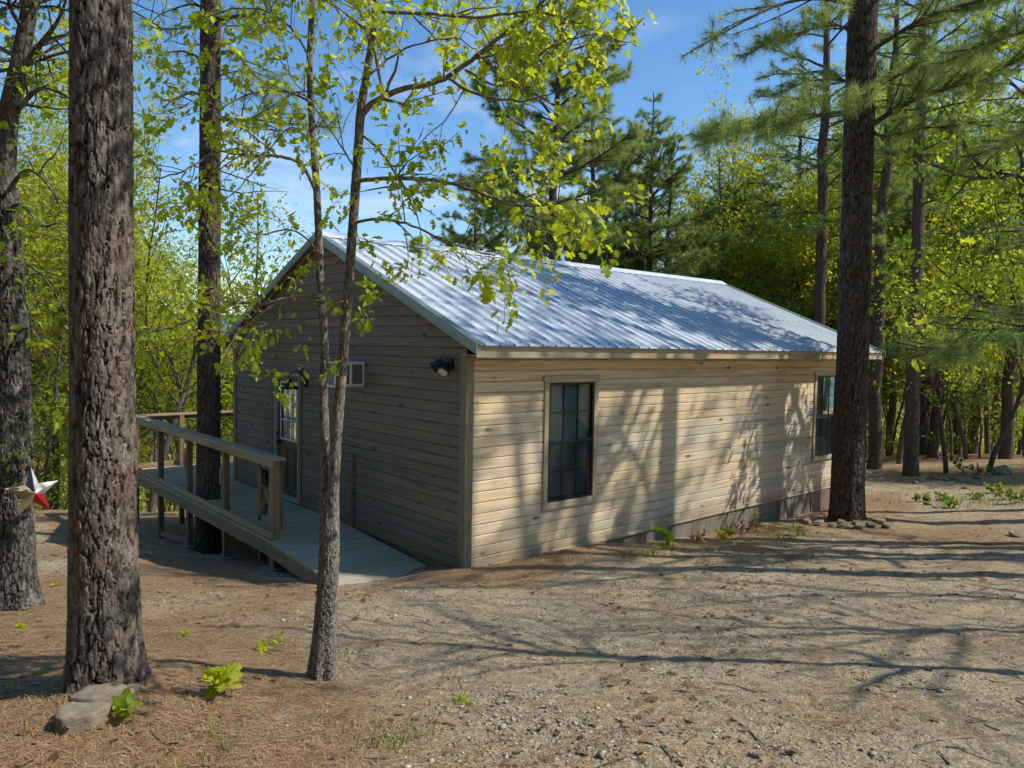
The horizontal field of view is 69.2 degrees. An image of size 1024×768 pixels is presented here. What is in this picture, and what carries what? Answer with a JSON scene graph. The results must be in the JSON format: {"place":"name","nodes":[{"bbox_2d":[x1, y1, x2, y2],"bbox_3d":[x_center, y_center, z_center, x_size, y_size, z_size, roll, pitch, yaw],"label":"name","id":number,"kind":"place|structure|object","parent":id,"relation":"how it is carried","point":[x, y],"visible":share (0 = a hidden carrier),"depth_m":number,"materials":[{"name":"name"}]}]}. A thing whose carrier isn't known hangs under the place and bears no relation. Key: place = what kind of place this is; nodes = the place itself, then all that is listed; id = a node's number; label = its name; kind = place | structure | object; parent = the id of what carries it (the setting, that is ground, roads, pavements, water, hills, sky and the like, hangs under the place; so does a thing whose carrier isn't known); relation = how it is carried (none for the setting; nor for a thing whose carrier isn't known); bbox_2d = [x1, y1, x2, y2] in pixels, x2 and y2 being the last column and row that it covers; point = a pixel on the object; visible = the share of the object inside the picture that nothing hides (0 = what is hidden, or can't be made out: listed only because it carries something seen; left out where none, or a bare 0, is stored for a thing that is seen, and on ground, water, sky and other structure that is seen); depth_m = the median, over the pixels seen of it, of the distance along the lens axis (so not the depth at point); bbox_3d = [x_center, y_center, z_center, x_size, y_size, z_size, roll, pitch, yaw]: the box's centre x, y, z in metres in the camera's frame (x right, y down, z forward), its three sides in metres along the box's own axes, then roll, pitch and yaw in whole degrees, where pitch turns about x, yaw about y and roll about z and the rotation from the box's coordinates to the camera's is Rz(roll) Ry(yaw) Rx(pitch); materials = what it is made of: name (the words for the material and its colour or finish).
{"place":"outdoors","nodes":[
{"label":"outdoors","id":0,"kind":"place"},
{"bbox_2d":[0,404,1023,767],"bbox_3d":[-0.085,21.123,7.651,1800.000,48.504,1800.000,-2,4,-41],"label":"ground","id":1,"kind":"structure","parent":0,"point":[1002,744],"depth_m":5.39,"materials":[{"name":"beige gravel"}]},
{"bbox_2d":[17,112,67,374],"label":"oak tree","id":2,"kind":"object","parent":1,"relation":"on","point":[30,217],"visible":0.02,"depth_m":24.14,"materials":[{"name":"green plant"}]},
{"bbox_2d":[19,195,68,509],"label":"young tree","id":3,"kind":"object","parent":1,"relation":"on","point":[54,406],"visible":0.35,"depth_m":17.70,"materials":[{"name":"green plant"}]},
{"bbox_2d":[28,309,68,419],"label":"oak tree","id":4,"kind":"object","parent":1,"relation":"on","point":[43,388],"visible":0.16,"depth_m":19.59,"materials":[{"name":"green plant"}]},
{"bbox_2d":[30,288,68,480],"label":"sapling","id":5,"kind":"object","parent":1,"relation":"on","point":[57,439],"visible":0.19,"depth_m":20.77,"materials":[{"name":"green plant"}]},
{"bbox_2d":[32,344,67,483],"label":"oak tree","id":6,"kind":"object","parent":1,"relation":"on","point":[39,459],"visible":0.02,"depth_m":44.97,"materials":[{"name":"green plant"}]},
{"bbox_2d":[33,359,68,509],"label":"sapling","id":7,"kind":"object","parent":1,"relation":"on","point":[51,399],"visible":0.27,"depth_m":18.35,"materials":[{"name":"green plant"}]},
{"bbox_2d":[34,360,68,503],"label":"sapling","id":8,"kind":"object","parent":1,"relation":"on","point":[60,450],"visible":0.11,"depth_m":18.80,"materials":[{"name":"green plant"}]},
{"bbox_2d":[55,701,111,735],"bbox_3d":[-1.974,1.531,3.386,0.216,0.119,0.231,2,-1,26],"label":"rock","id":9,"kind":"object","parent":1,"relation":"on","point":[77,717],"visible":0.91,"depth_m":3.33,"materials":[{"name":"stone"}]},
{"bbox_2d":[0,44,195,509],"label":"oak tree","id":10,"kind":"object","parent":1,"relation":"on","point":[40,363],"visible":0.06,"depth_m":24.24,"materials":[{"name":"green plant"}]},
{"bbox_2d":[69,682,126,703],"bbox_3d":[-1.965,1.512,3.534,0.243,0.124,0.170,-2,1,-18],"label":"rock","id":11,"kind":"object","parent":1,"relation":"on","point":[105,692],"visible":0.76,"depth_m":3.51,"materials":[{"name":"stone"}]},
{"bbox_2d":[21,187,187,352],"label":"young tree","id":12,"kind":"object","parent":1,"relation":"on","point":[64,270],"visible":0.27,"depth_m":17.12,"materials":[{"name":"green plant"}]},
{"bbox_2d":[59,0,153,696],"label":"pine tree","id":13,"kind":"object","parent":1,"relation":"on","point":[105,643],"visible":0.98,"depth_m":3.59,"materials":[{"name":"brown plant"}]},
{"bbox_2d":[0,3,220,401],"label":"oak tree","id":14,"kind":"object","parent":1,"relation":"on","point":[56,177],"visible":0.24,"depth_m":19.67,"materials":[{"name":"green plant"}]},
{"bbox_2d":[48,212,186,324],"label":"young tree","id":15,"kind":"object","parent":1,"relation":"on","point":[145,263],"visible":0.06,"depth_m":21.47,"materials":[{"name":"green plant"}]},
{"bbox_2d":[109,687,143,719],"bbox_3d":[-1.801,1.503,3.442,0.220,0.153,0.151,2,3,22],"label":"seedling","id":16,"kind":"object","parent":1,"relation":"on","point":[120,706],"visible":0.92,"depth_m":3.44,"materials":[{"name":"green plant"}]},
{"bbox_2d":[31,225,223,452],"bbox_3d":[-13.895,-0.601,27.589,6.022,12.184,8.828,2,3,13],"label":"oak tree","id":17,"kind":"object","parent":1,"relation":"on","point":[170,249],"visible":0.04,"depth_m":28.03,"materials":[{"name":"green plant"}]},
{"bbox_2d":[0,0,255,611],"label":"oak tree","id":18,"kind":"object","parent":1,"relation":"on","point":[20,589],"visible":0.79,"depth_m":5.91,"materials":[{"name":"green plant"}]},
{"bbox_2d":[5,442,58,514],"bbox_3d":[-3.794,0.741,5.866,0.382,0.576,0.103,-2,4,-41],"label":"star ornament","id":19,"kind":"object","parent":18,"relation":"hanging from","point":[32,490],"visible":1,"depth_m":5.85,"materials":[{"name":"paint"}]},
{"bbox_2d":[64,107,228,404],"bbox_3d":[-9.830,-1.276,19.566,6.054,11.130,4.358,3,4,36],"label":"young tree","id":20,"kind":"object","parent":1,"relation":"on","point":[149,244],"visible":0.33,"depth_m":18.81,"materials":[{"name":"green plant"}]},
{"bbox_2d":[135,316,196,510],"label":"sapling","id":21,"kind":"object","parent":1,"relation":"on","point":[155,411],"visible":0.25,"depth_m":19.46,"materials":[{"name":"green plant"}]},
{"bbox_2d":[134,275,197,509],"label":"sapling","id":22,"kind":"object","parent":1,"relation":"on","point":[153,407],"visible":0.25,"depth_m":20.17,"materials":[{"name":"green plant"}]},
{"bbox_2d":[136,249,196,464],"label":"young tree","id":23,"kind":"object","parent":1,"relation":"on","point":[177,345],"visible":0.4,"depth_m":19.58,"materials":[{"name":"green plant"}]},
{"bbox_2d":[136,322,196,459],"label":"oak tree","id":24,"kind":"object","parent":1,"relation":"on","point":[169,405],"visible":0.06,"depth_m":25.70,"materials":[{"name":"green plant"}]},
{"bbox_2d":[138,303,195,497],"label":"oak tree","id":25,"kind":"object","parent":1,"relation":"on","point":[144,451],"visible":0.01,"depth_m":37.34,"materials":[{"name":"green plant"}]},
{"bbox_2d":[135,257,231,511],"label":"oak tree","id":26,"kind":"object","parent":1,"relation":"on","point":[174,390],"visible":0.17,"depth_m":22.67,"materials":[{"name":"green plant"}]},
{"bbox_2d":[138,281,234,456],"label":"oak tree","id":27,"kind":"object","parent":1,"relation":"on","point":[222,428],"visible":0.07,"depth_m":30.72,"materials":[{"name":"green plant"}]},
{"bbox_2d":[138,257,240,396],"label":"young tree","id":28,"kind":"object","parent":1,"relation":"on","point":[193,323],"visible":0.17,"depth_m":21.14,"materials":[{"name":"green plant"}]},
{"bbox_2d":[161,309,240,458],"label":"sapling","id":29,"kind":"object","parent":1,"relation":"on","point":[193,401],"visible":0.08,"depth_m":22.53,"materials":[{"name":"green plant"}]},
{"bbox_2d":[134,184,296,511],"bbox_3d":[-7.775,-0.880,18.474,4.604,8.442,4.082,-2,4,-41],"label":"oak tree","id":30,"kind":"object","parent":1,"relation":"on","point":[153,496],"visible":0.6,"depth_m":17.98,"materials":[{"name":"green plant"}]},
{"bbox_2d":[198,659,242,698],"bbox_3d":[-1.481,1.533,3.816,0.193,0.210,0.215,2,3,11],"label":"seedling","id":31,"kind":"object","parent":1,"relation":"on","point":[219,680],"visible":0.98,"depth_m":3.79,"materials":[{"name":"green plant"}]},
{"bbox_2d":[168,137,312,322],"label":"young tree","id":32,"kind":"object","parent":1,"relation":"on","point":[260,231],"visible":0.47,"depth_m":17.06,"materials":[{"name":"green plant"}]},
{"bbox_2d":[134,0,347,553],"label":"pine tree","id":33,"kind":"object","parent":1,"relation":"on","point":[208,539],"visible":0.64,"depth_m":12.36,"materials":[{"name":"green plant"}]},
{"bbox_2d":[136,410,426,585],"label":"deck","id":34,"kind":"structure","parent":1,"relation":"on","point":[292,546],"depth_m":11.12,"materials":[{"name":"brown wood"}]},
{"bbox_2d":[256,463,282,529],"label":"gate","id":35,"kind":"structure","parent":34,"relation":"attached to","point":[263,504],"depth_m":10.64,"materials":[{"name":"brown wood"}]},
{"bbox_2d":[132,0,657,681],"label":"oak tree","id":36,"kind":"object","parent":1,"relation":"on","point":[322,662],"visible":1,"depth_m":3.97,"materials":[{"name":"green plant"}]},
{"bbox_2d":[429,165,511,252],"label":"pine tree","id":37,"kind":"object","parent":1,"relation":"on","point":[470,240],"visible":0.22,"depth_m":32.78,"materials":[{"name":"green plant"}]},
{"bbox_2d":[485,217,528,256],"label":"pine tree","id":38,"kind":"object","parent":1,"relation":"on","point":[520,253],"visible":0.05,"depth_m":35.68,"materials":[{"name":"green plant"}]},
{"bbox_2d":[0,469,1023,767],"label":"dead leaves","id":39,"kind":"object","parent":1,"relation":"on","point":[542,725],"visible":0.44,"depth_m":4.28,"materials":[{"name":"brown plant"}]},
{"bbox_2d":[0,532,1023,767],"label":"twigs","id":40,"kind":"object","parent":1,"relation":"on","point":[384,758],"visible":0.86,"depth_m":4.14,"materials":[{"name":"brown wood"}]},
{"bbox_2d":[0,511,1023,767],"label":"pine needles","id":41,"kind":"object","parent":1,"relation":"on","point":[166,713],"visible":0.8,"depth_m":3.82,"materials":[{"name":"brown plant"}]},
{"bbox_2d":[31,351,1023,511],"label":"woods","id":42,"kind":"object","parent":1,"relation":"on","point":[143,508],"depth_m":50.75,"materials":[{"name":"green plant"}]},
{"bbox_2d":[450,0,650,447],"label":"pine tree","id":43,"kind":"object","parent":1,"relation":"on","point":[616,144],"visible":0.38,"depth_m":23.62,"materials":[{"name":"green plant"}]},
{"bbox_2d":[220,231,885,567],"bbox_3d":[1.050,0.934,15.028,10.892,6.772,7.990,-2,4,-41],"label":"cabin","id":44,"kind":"object","parent":1,"relation":"on","point":[682,406],"visible":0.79,"depth_m":10.92,"materials":[{"name":"brown wood"}]},
{"bbox_2d":[271,366,301,503],"bbox_3d":[-3.778,0.823,12.537,0.172,2.230,1.160,-2,4,-41],"label":"door","id":45,"kind":"structure","parent":44,"relation":"in","point":[286,425],"depth_m":12.52,"materials":[{"name":"white paint"}]},
{"bbox_2d":[328,361,363,387],"bbox_3d":[-2.352,-0.139,10.486,0.452,0.364,0.276,-2,4,-41],"label":"window","id":46,"kind":"structure","parent":44,"relation":"attached to","point":[355,374],"depth_m":10.42,"materials":[{"name":"white plastic"}]},
{"bbox_2d":[349,454,354,524],"bbox_3d":[-2.332,1.535,10.817,0.047,1.040,0.060,-2,4,-41],"label":"gate post","id":47,"kind":"object","parent":44,"relation":"attached to","point":[351,503],"visible":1,"depth_m":10.79,"materials":[{"name":"brown wood"}]},
{"bbox_2d":[429,359,453,376],"bbox_3d":[-0.860,-0.199,8.965,0.194,0.211,0.358,-2,4,-41],"label":"flood light","id":48,"kind":"object","parent":44,"relation":"attached to","point":[442,367],"visible":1,"depth_m":8.90,"materials":[{"name":"black metal"}]},
{"bbox_2d":[541,375,600,510],"bbox_3d":[0.763,0.761,9.976,1.084,1.748,0.129,-2,4,-41],"label":"window","id":49,"kind":"structure","parent":44,"relation":"in","point":[593,380],"depth_m":10.02,"materials":[{"name":"black metal"}]},
{"bbox_2d":[811,371,835,461],"bbox_3d":[6.169,0.619,14.683,1.084,1.748,0.129,-2,4,-41],"label":"window","id":50,"kind":"structure","parent":44,"relation":"in","point":[824,385],"depth_m":14.64,"materials":[{"name":"black glass"}]},
{"bbox_2d":[148,490,1022,767],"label":"grass","id":51,"kind":"structure","parent":1,"relation":"on","point":[653,553],"depth_m":9.40,"materials":[{"name":"green plant"}]},
{"bbox_2d":[506,65,673,271],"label":"pine tree","id":52,"kind":"object","parent":1,"relation":"on","point":[590,259],"visible":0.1,"depth_m":30.27,"materials":[{"name":"green plant"}]},
{"bbox_2d":[563,171,639,265],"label":"pine tree","id":53,"kind":"object","parent":1,"relation":"on","point":[624,247],"visible":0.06,"depth_m":31.76,"materials":[{"name":"green plant"}]},
{"bbox_2d":[584,91,737,278],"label":"pine tree","id":54,"kind":"object","parent":1,"relation":"on","point":[670,146],"visible":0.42,"depth_m":28.84,"materials":[{"name":"green plant"}]},
{"bbox_2d":[652,524,675,545],"bbox_3d":[2.223,2.165,10.618,0.310,0.368,0.368,0,3,-16],"label":"seedling","id":55,"kind":"object","parent":1,"relation":"on","point":[668,536],"visible":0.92,"depth_m":10.60,"materials":[{"name":"green plant"}]},
{"bbox_2d":[637,157,695,276],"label":"pine tree","id":56,"kind":"object","parent":1,"relation":"on","point":[667,238],"visible":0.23,"depth_m":28.34,"materials":[{"name":"green plant"}]},
{"bbox_2d":[631,149,735,273],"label":"oak tree","id":57,"kind":"object","parent":1,"relation":"on","point":[691,204],"visible":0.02,"depth_m":35.03,"materials":[{"name":"plant"}]},
{"bbox_2d":[655,215,758,290],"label":"oak tree","id":58,"kind":"object","parent":1,"relation":"on","point":[745,285],"visible":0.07,"depth_m":31.33,"materials":[{"name":"green plant"}]},
{"bbox_2d":[644,88,813,294],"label":"oak tree","id":59,"kind":"object","parent":1,"relation":"on","point":[728,184],"visible":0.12,"depth_m":34.18,"materials":[{"name":"green plant"}]},
{"bbox_2d":[631,37,833,303],"bbox_3d":[9.063,-4.750,32.843,9.451,18.555,8.176,1,3,-1],"label":"oak tree","id":60,"kind":"object","parent":1,"relation":"on","point":[749,190],"visible":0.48,"depth_m":31.87,"materials":[{"name":"green plant"}]},
{"bbox_2d":[687,140,787,287],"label":"pine tree","id":61,"kind":"object","parent":1,"relation":"on","point":[715,199],"visible":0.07,"depth_m":36.46,"materials":[{"name":"green plant"}]},
{"bbox_2d":[689,136,812,306],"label":"tree","id":62,"kind":"object","parent":1,"relation":"on","point":[740,187],"visible":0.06,"depth_m":35.49,"materials":[{"name":"green plant"}]},
{"bbox_2d":[720,234,790,300],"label":"oak tree","id":63,"kind":"object","parent":1,"relation":"on","point":[756,245],"visible":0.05,"depth_m":31.81,"materials":[{"name":"green plant"}]},
{"bbox_2d":[654,132,893,334],"bbox_3d":[12.956,-4.031,37.663,12.714,17.548,8.673,1,3,-6],"label":"oak tree","id":64,"kind":"object","parent":1,"relation":"on","point":[751,200],"visible":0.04,"depth_m":36.12,"materials":[{"name":"green plant"}]},
{"bbox_2d":[741,60,840,313],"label":"oak tree","id":65,"kind":"object","parent":1,"relation":"on","point":[783,171],"visible":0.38,"depth_m":29.41,"materials":[{"name":"green plant"}]},
{"bbox_2d":[764,196,827,317],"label":"pine tree","id":66,"kind":"object","parent":1,"relation":"on","point":[781,280],"visible":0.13,"depth_m":28.88,"materials":[{"name":"green plant"}]},
{"bbox_2d":[718,125,908,338],"bbox_3d":[12.687,-3.697,30.982,8.664,14.744,6.206,3,3,30],"label":"oak tree","id":67,"kind":"object","parent":1,"relation":"on","point":[787,294],"visible":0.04,"depth_m":31.22,"materials":[{"name":"green plant"}]},
{"bbox_2d":[751,1,890,324],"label":"pine tree","id":68,"kind":"object","parent":1,"relation":"on","point":[820,234],"visible":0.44,"depth_m":23.60,"materials":[{"name":"green plant"}]},
{"bbox_2d":[673,0,1023,521],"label":"pine tree","id":69,"kind":"object","parent":1,"relation":"on","point":[847,502],"visible":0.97,"depth_m":12.72,"materials":[{"name":"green plant"}]},
{"bbox_2d":[804,0,956,468],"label":"pine tree","id":70,"kind":"object","parent":1,"relation":"on","point":[875,447],"visible":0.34,"depth_m":22.25,"materials":[{"name":"green plant"}]},
{"bbox_2d":[866,312,904,450],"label":"sapling","id":71,"kind":"object","parent":1,"relation":"on","point":[884,402],"visible":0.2,"depth_m":27.33,"materials":[{"name":"green plant"}]},
{"bbox_2d":[753,29,1022,393],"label":"oak tree","id":72,"kind":"object","parent":1,"relation":"on","point":[801,257],"visible":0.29,"depth_m":26.11,"materials":[{"name":"green plant"}]},
{"bbox_2d":[873,231,905,455],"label":"young tree","id":73,"kind":"object","parent":1,"relation":"on","point":[895,428],"visible":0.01,"depth_m":34.32,"materials":[{"name":"brown plant"}]},
{"bbox_2d":[875,125,925,455],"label":"pine tree","id":74,"kind":"object","parent":1,"relation":"on","point":[891,413],"depth_m":38.12,"materials":[{"name":"brown plant"}]},
{"bbox_2d":[793,0,1023,454],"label":"oak tree","id":75,"kind":"object","parent":1,"relation":"on","point":[923,441],"visible":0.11,"depth_m":27.65,"materials":[{"name":"green plant"}]},
{"bbox_2d":[832,86,1023,454],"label":"oak tree","id":76,"kind":"object","parent":1,"relation":"on","point":[958,451],"visible":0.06,"depth_m":27.76,"materials":[{"name":"green plant"}]},
{"bbox_2d":[838,0,1023,476],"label":"pine tree","id":77,"kind":"object","parent":1,"relation":"on","point":[910,466],"visible":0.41,"depth_m":20.35,"materials":[{"name":"green plant"}]},
{"bbox_2d":[869,245,998,473],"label":"tree","id":78,"kind":"object","parent":1,"relation":"on","point":[942,432],"visible":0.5,"depth_m":20.51,"materials":[{"name":"green plant"}]},
{"bbox_2d":[864,0,1023,393],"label":"pine tree","id":79,"kind":"object","parent":1,"relation":"on","point":[1005,336],"visible":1,"depth_m":9.63,"materials":[{"name":"green plant"}]},
{"bbox_2d":[891,271,997,458],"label":"oak tree","id":80,"kind":"object","parent":1,"relation":"on","point":[965,449],"visible":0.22,"depth_m":25.95,"materials":[{"name":"green plant"}]},
{"bbox_2d":[868,0,1023,372],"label":"oak tree","id":81,"kind":"object","parent":1,"relation":"on","point":[979,277],"visible":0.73,"depth_m":12.96,"materials":[{"name":"green plant"}]},
{"bbox_2d":[871,172,1020,463],"bbox_3d":[13.807,-1.651,23.656,4.628,9.570,5.220,0,3,-15],"label":"oak tree","id":82,"kind":"object","parent":1,"relation":"on","point":[899,455],"visible":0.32,"depth_m":22.96,"materials":[{"name":"green plant"}]},
{"bbox_2d":[887,31,1016,457],"bbox_3d":[15.974,-4.922,27.261,3.678,15.977,4.061,-1,3,-32],"label":"oak tree","id":83,"kind":"object","parent":1,"relation":"on","point":[932,449],"visible":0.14,"depth_m":27.33,"materials":[{"name":"green plant"}]},
{"bbox_2d":[929,365,982,450],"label":"sapling","id":84,"kind":"object","parent":1,"relation":"on","point":[953,414],"visible":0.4,"depth_m":28.19,"materials":[{"name":"green plant"}]},
{"bbox_2d":[921,299,1004,457],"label":"sapling","id":85,"kind":"object","parent":1,"relation":"on","point":[978,401],"visible":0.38,"depth_m":26.74,"materials":[{"name":"green plant"}]},
{"bbox_2d":[940,368,991,445],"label":"sapling","id":86,"kind":"object","parent":1,"relation":"on","point":[968,408],"visible":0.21,"depth_m":29.82,"materials":[{"name":"green plant"}]},
{"bbox_2d":[925,187,1016,461],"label":"young tree","id":87,"kind":"object","parent":1,"relation":"on","point":[950,426],"visible":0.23,"depth_m":25.03,"materials":[{"name":"green plant"}]},
{"bbox_2d":[919,161,1023,440],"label":"young tree","id":88,"kind":"object","parent":1,"relation":"on","point":[929,402],"visible":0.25,"depth_m":24.96,"materials":[{"name":"green plant"}]},
{"bbox_2d":[920,251,1022,416],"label":"young tree","id":89,"kind":"object","parent":1,"relation":"on","point":[926,399],"visible":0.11,"depth_m":25.89,"materials":[{"name":"green plant"}]},
{"bbox_2d":[933,156,1014,453],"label":"oak tree","id":90,"kind":"object","parent":1,"relation":"on","point":[985,436],"depth_m":33.13,"materials":[{"name":"brown plant"}]},
{"bbox_2d":[935,16,1023,453],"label":"tree","id":91,"kind":"object","parent":1,"relation":"on","point":[973,436],"visible":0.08,"depth_m":29.94,"materials":[{"name":"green plant"}]},
{"bbox_2d":[939,157,1022,443],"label":"young tree","id":92,"kind":"object","parent":1,"relation":"on","point":[994,222],"visible":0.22,"depth_m":25.43,"materials":[{"name":"green plant"}]},
{"bbox_2d":[948,1,1023,458],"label":"pine tree","id":93,"kind":"object","parent":1,"relation":"on","point":[1006,450],"visible":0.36,"depth_m":25.84,"materials":[{"name":"green plant"}]},
{"bbox_2d":[978,283,1023,456],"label":"sapling","id":94,"kind":"object","parent":1,"relation":"on","point":[1022,436],"visible":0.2,"depth_m":27.42,"materials":[{"name":"green plant"}]},
{"bbox_2d":[991,465,1012,474],"bbox_3d":[13.638,2.468,20.635,0.703,0.398,0.425,-7,6,-41],"label":"rock","id":95,"kind":"object","parent":1,"relation":"on","point":[1002,470],"visible":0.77,"depth_m":20.49,"materials":[{"name":"stone"}]},
{"bbox_2d":[981,249,1023,471],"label":"tree","id":96,"kind":"object","parent":1,"relation":"on","point":[993,455],"visible":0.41,"depth_m":21.30,"materials":[{"name":"green plant"}]},
{"bbox_2d":[984,324,1023,453],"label":"oak tree","id":97,"kind":"object","parent":1,"relation":"on","point":[1001,367],"visible":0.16,"depth_m":29.81,"materials":[{"name":"green plant"}]},
{"bbox_2d":[990,126,1019,453],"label":"pine tree","id":98,"kind":"object","parent":1,"relation":"on","point":[996,398],"depth_m":37.97,"materials":[{"name":"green plant"}]},
{"bbox_2d":[991,371,1023,449],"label":"sapling","id":99,"kind":"object","parent":1,"relation":"on","point":[999,386],"visible":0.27,"depth_m":28.20,"materials":[{"name":"green plant"}]},
{"bbox_2d":[0,0,1023,314],"label":"sky","id":100,"kind":"structure","parent":0,"point":[657,69],"materials":[{"name":"blue"}]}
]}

